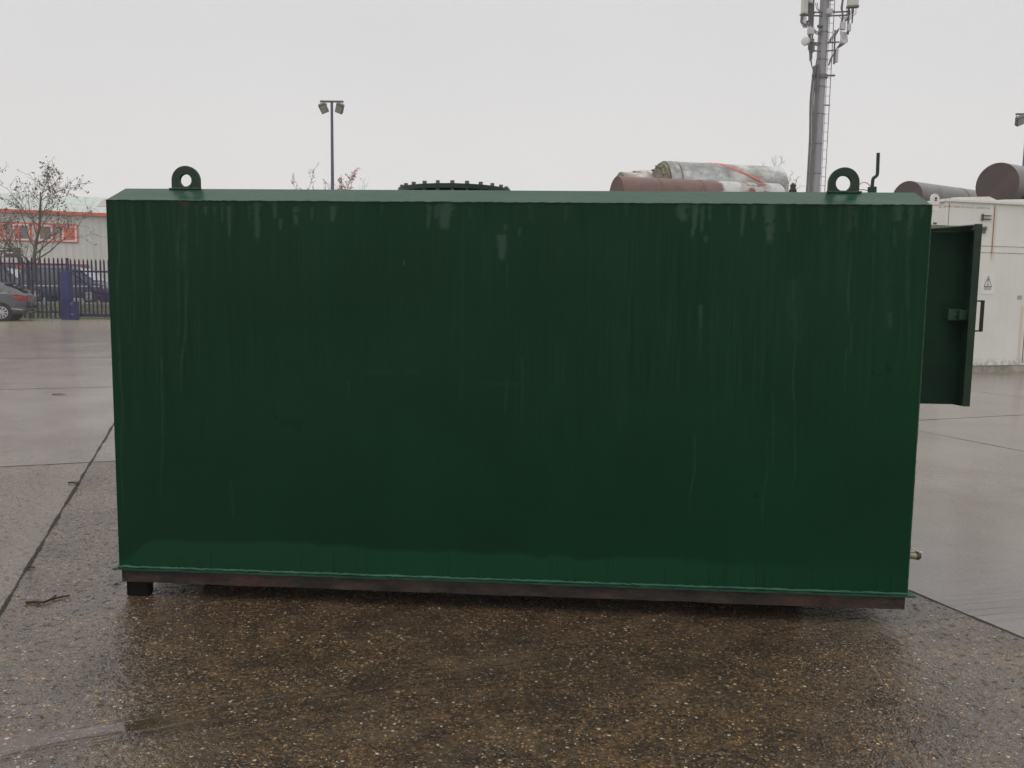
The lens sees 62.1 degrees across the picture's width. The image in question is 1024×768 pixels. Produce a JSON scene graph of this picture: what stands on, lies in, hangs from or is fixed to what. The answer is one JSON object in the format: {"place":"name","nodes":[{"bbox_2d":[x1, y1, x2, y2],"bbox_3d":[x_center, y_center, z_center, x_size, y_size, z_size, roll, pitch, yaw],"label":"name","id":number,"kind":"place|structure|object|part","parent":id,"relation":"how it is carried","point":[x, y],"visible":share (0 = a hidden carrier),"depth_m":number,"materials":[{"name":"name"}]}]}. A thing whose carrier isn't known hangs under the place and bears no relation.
{"place":"outdoors","nodes":[
{"label":"outdoors","id":0,"kind":"place"},
{"bbox_2d":[22,302,109,318],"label":"grass bank","id":1,"kind":"structure","parent":0,"point":[79,310],"depth_m":36.20,"materials":[{"name":"green plant"}]},
{"bbox_2d":[0,194,31,283],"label":"plane tree","id":2,"kind":"object","parent":1,"relation":"on","point":[7,273],"visible":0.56,"depth_m":37.23,"materials":[{"name":"brown plant"}]},
{"bbox_2d":[0,156,100,292],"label":"plane tree","id":3,"kind":"object","parent":1,"relation":"on","point":[35,243],"visible":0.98,"depth_m":35.53,"materials":[{"name":"brown plant"}]},
{"bbox_2d":[36,298,108,303],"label":"road","id":4,"kind":"structure","parent":0,"point":[82,300],"depth_m":46.02,"materials":[{"name":"grey asphalt"}]},
{"bbox_2d":[2,267,17,283],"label":"people carrier","id":5,"kind":"object","parent":4,"relation":"on","point":[16,275],"visible":0.12,"depth_m":48.92,"materials":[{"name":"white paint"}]},
{"bbox_2d":[0,248,20,269],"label":"sign board","id":6,"kind":"object","parent":4,"relation":"on","point":[7,255],"visible":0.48,"depth_m":51.46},
{"bbox_2d":[0,193,107,298],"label":"industrial unit","id":7,"kind":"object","parent":4,"relation":"on","point":[81,248],"visible":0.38,"depth_m":61.05,"materials":[{"name":"grey metal"}]},
{"bbox_2d":[0,223,5,239],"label":"window","id":8,"kind":"structure","parent":7,"relation":"in","point":[2,234],"depth_m":59.31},
{"bbox_2d":[12,224,29,240],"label":"window","id":9,"kind":"structure","parent":7,"relation":"in","point":[24,233],"depth_m":59.73,"materials":[{"name":"grey glass"}]},
{"bbox_2d":[37,225,52,240],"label":"window","id":10,"kind":"structure","parent":7,"relation":"in","point":[42,235],"depth_m":60.22,"materials":[{"name":"grey glass"}]},
{"bbox_2d":[62,225,76,241],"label":"window","id":11,"kind":"structure","parent":7,"relation":"in","point":[65,234],"depth_m":60.76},
{"bbox_2d":[20,266,107,301],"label":"people carrier","id":12,"kind":"object","parent":4,"relation":"on","point":[56,284],"visible":0.42,"depth_m":45.82,"materials":[{"name":"blue paint"}]},
{"bbox_2d":[24,269,38,279],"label":"side window","id":13,"kind":"structure","parent":12,"relation":"in","point":[25,276],"depth_m":45.81,"materials":[{"name":"black glass"}]},
{"bbox_2d":[39,269,57,279],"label":"side window","id":14,"kind":"structure","parent":12,"relation":"in","point":[51,270],"depth_m":45.81,"materials":[{"name":"black glass"}]},
{"bbox_2d":[291,164,328,189],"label":"autumn tree","id":15,"kind":"object","parent":4,"relation":"on","point":[294,181],"visible":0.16,"depth_m":48.73,"materials":[{"name":"brown plant"}]},
{"bbox_2d":[322,167,358,189],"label":"autumn tree","id":16,"kind":"object","parent":4,"relation":"on","point":[350,180],"visible":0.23,"depth_m":48.23,"materials":[{"name":"brown plant"}]},
{"bbox_2d":[0,303,1023,767],"bbox_3d":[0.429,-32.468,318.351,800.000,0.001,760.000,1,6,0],"label":"ground","id":17,"kind":"structure","parent":0,"point":[98,669],"depth_m":2.91,"materials":[{"name":"concrete"}]},
{"bbox_2d":[0,282,36,320],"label":"parked car","id":18,"kind":"object","parent":17,"relation":"on","point":[17,302],"visible":0.98,"depth_m":31.05,"materials":[{"name":"grey paint"}]},
{"bbox_3d":[-18.370,-3.614,31.765,0.485,0.285,1.120,-1,6,-18],"label":"rear window","id":19,"kind":"part","parent":18,"relation":"part of","materials":[{"name":"grey glass"}]},
{"bbox_2d":[0,257,65,318],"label":"palisade fence","id":20,"kind":"object","parent":17,"relation":"on","point":[28,264],"visible":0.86,"depth_m":33.48,"materials":[{"name":"metal"}]},
{"bbox_2d":[64,259,109,316],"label":"sliding gate","id":21,"kind":"structure","parent":20,"relation":"attached to","point":[104,294],"depth_m":33.56,"materials":[{"name":"metal"}]},
{"bbox_2d":[25,595,69,603],"bbox_3d":[-1.831,0.851,3.357,0.057,0.011,0.153,7,8,44],"label":"twig","id":22,"kind":"object","parent":17,"relation":"on","point":[39,602],"visible":1,"depth_m":3.33,"materials":[{"name":"brown wood"}]},
{"bbox_2d":[59,258,79,319],"bbox_3d":[-17.301,-3.716,33.218,0.558,2.400,0.340,1,6,0],"label":"gate post","id":23,"kind":"object","parent":17,"relation":"on","point":[69,308],"visible":1,"depth_m":33.14,"materials":[{"name":"blue metal"}]},
{"bbox_2d":[318,100,344,189],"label":"lamp post","id":24,"kind":"object","parent":17,"relation":"on","point":[324,109],"visible":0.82,"depth_m":40.83,"materials":[{"name":"grey metal"}]},
{"bbox_2d":[105,153,984,608],"bbox_3d":[0.298,-0.096,3.969,3.664,1.822,1.586,1,6,4],"label":"fuel tank","id":25,"kind":"object","parent":17,"relation":"on","point":[465,387],"visible":1,"depth_m":3.22,"materials":[{"name":"green metal"}]},
{"bbox_2d":[920,224,984,406],"bbox_3d":[1.844,-0.313,3.884,0.575,0.820,0.107,1,6,4],"label":"cabinet door","id":26,"kind":"structure","parent":25,"relation":"in","point":[955,251],"depth_m":3.90,"materials":[{"name":"green paint"}]},
{"bbox_2d":[799,0,858,191],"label":"telecom mast","id":27,"kind":"object","parent":17,"relation":"on","point":[820,76],"visible":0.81,"depth_m":28.85,"materials":[{"name":"grey metal"}]},
{"bbox_2d":[927,194,1023,371],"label":"plant enclosure","id":28,"kind":"object","parent":17,"relation":"on","point":[999,343],"visible":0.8,"depth_m":14.45,"materials":[{"name":"white paint"}]},
{"bbox_2d":[894,181,976,200],"bbox_3d":[10.002,-3.817,18.280,5.120,0.668,0.668,-3,7,-33],"label":"exhaust silencer","id":29,"kind":"object","parent":28,"relation":"on","point":[925,191],"visible":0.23,"depth_m":16.97,"materials":[{"name":"grey metal"}]},
{"bbox_2d":[975,163,1023,199],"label":"exhaust silencer","id":30,"kind":"object","parent":28,"relation":"on","point":[1000,181],"visible":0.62,"depth_m":15.13,"materials":[{"name":"grey metal"}]},
{"bbox_2d":[1015,113,1023,165],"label":"lamp post","id":31,"kind":"object","parent":17,"relation":"on","point":[1019,120],"visible":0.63,"depth_m":41.75,"materials":[{"name":"grey metal"}]},
{"bbox_3d":[2.857,-1.389,14.229,4.320,2.299,2.680,-1,6,-13],"label":"storage container","id":32,"kind":"object","parent":17,"relation":"on","visible":0},
{"bbox_2d":[610,176,784,191],"bbox_3d":[2.887,-2.760,12.986,2.740,0.698,0.698,-1,6,-13],"label":"exhaust silencer","id":33,"kind":"object","parent":32,"relation":"on","point":[621,183],"visible":0.3,"depth_m":12.66,"materials":[{"name":"brown metal"}]},
{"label":"timber bearer","id":34,"kind":"object","parent":32,"relation":"on","visible":0},
{"bbox_2d":[651,161,788,191],"bbox_3d":[3.355,-3.153,13.714,2.240,0.779,0.779,-1,6,-13],"label":"exhaust silencer","id":35,"kind":"object","parent":34,"relation":"on","point":[698,171],"visible":0.33,"depth_m":13.38,"materials":[{"name":"silver metal"}]},
{"bbox_2d":[642,163,764,182],"bbox_3d":[3.058,-3.197,13.693,2.264,0.720,0.436,3,7,24],"label":"ratchet strap","id":36,"kind":"object","parent":35,"relation":"attached to","point":[731,168],"visible":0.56,"depth_m":13.44,"materials":[{"name":"red fabric"}]},
{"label":"steel stand","id":37,"kind":"object","parent":32,"relation":"on","visible":0},
{"bbox_2d":[617,172,654,177],"bbox_3d":[2.320,-3.113,13.783,1.220,0.587,0.587,-1,6,-13],"label":"exhaust silencer","id":38,"kind":"object","parent":37,"relation":"on","point":[632,174],"visible":0.12,"depth_m":13.52,"materials":[{"name":"silver metal"}]},
{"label":"steel stand","id":39,"kind":"object","parent":32,"relation":"on","visible":0},
{"bbox_2d":[633,171,651,172],"bbox_3d":[2.691,-3.396,14.761,1.390,0.546,0.546,-1,6,-13],"label":"exhaust silencer","id":40,"kind":"object","parent":39,"relation":"on","point":[641,172],"visible":0.06,"depth_m":14.51,"materials":[{"name":"silver metal"}]},
{"bbox_2d":[0,0,1023,197],"label":"sky","id":41,"kind":"structure","parent":0,"point":[519,95],"materials":[{"name":"white"}]}
]}

